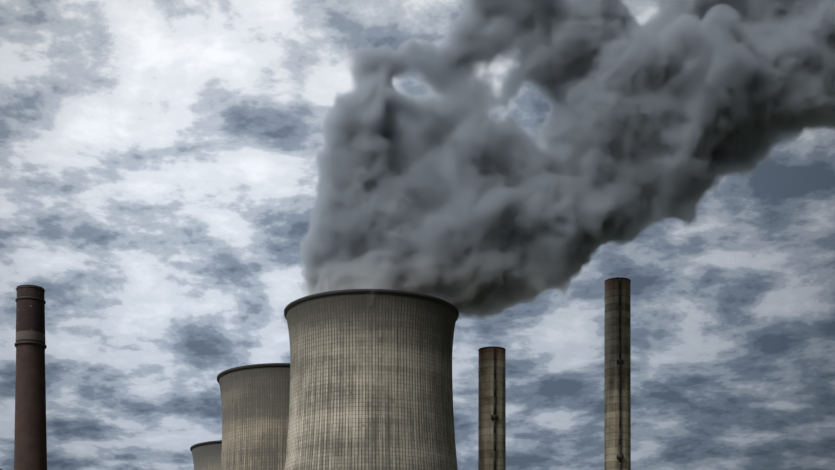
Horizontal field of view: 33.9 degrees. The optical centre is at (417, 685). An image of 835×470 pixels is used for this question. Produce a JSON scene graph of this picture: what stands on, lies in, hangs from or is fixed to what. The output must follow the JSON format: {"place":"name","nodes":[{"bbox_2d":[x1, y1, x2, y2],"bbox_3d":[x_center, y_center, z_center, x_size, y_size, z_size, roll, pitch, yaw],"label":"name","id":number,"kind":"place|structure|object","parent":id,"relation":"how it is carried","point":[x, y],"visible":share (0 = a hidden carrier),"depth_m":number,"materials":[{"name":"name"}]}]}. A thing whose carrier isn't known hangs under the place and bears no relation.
{"place":"outdoors","nodes":[
{"label":"outdoors","id":0,"kind":"place"},
{"bbox_2d":[0,0,834,469],"label":"sky","id":1,"kind":"structure","parent":0,"point":[176,175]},
{"label":"ground","id":2,"kind":"structure","parent":0,"visible":0},
{"bbox_2d":[14,285,46,469],"bbox_3d":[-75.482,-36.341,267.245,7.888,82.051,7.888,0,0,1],"label":"brick chimney","id":3,"kind":"object","parent":2,"relation":"on","point":[30,445],"visible":1,"depth_m":264.81,"materials":[{"name":"brick"}]},
{"bbox_2d":[190,440,221,469],"bbox_3d":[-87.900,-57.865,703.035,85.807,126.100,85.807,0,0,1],"label":"cooling tower","id":4,"kind":"structure","parent":2,"relation":"on","point":[206,455],"depth_m":681.81,"materials":[{"name":"concrete"}]},
{"bbox_2d":[217,363,289,469],"bbox_3d":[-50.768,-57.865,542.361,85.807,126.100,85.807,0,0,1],"label":"cooling tower","id":5,"kind":"structure","parent":2,"relation":"on","point":[255,399],"depth_m":517.85,"materials":[{"name":"concrete"}]},
{"bbox_2d":[284,289,458,469],"bbox_3d":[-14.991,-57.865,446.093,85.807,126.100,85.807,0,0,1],"label":"cooling tower","id":6,"kind":"structure","parent":2,"relation":"on","point":[371,386],"depth_m":422.22,"materials":[{"name":"concrete"}]},
{"bbox_2d":[478,346,505,469],"bbox_3d":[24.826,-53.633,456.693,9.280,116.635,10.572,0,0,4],"label":"chimney","id":7,"kind":"object","parent":2,"relation":"on","point":[492,408],"visible":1,"depth_m":453.46,"materials":[{"name":"concrete"}]},
{"bbox_2d":[604,277,630,469],"bbox_3d":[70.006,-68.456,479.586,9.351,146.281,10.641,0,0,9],"label":"chimney","id":8,"kind":"object","parent":2,"relation":"on","point":[617,387],"visible":1,"depth_m":476.31,"materials":[{"name":"concrete"}]}
]}

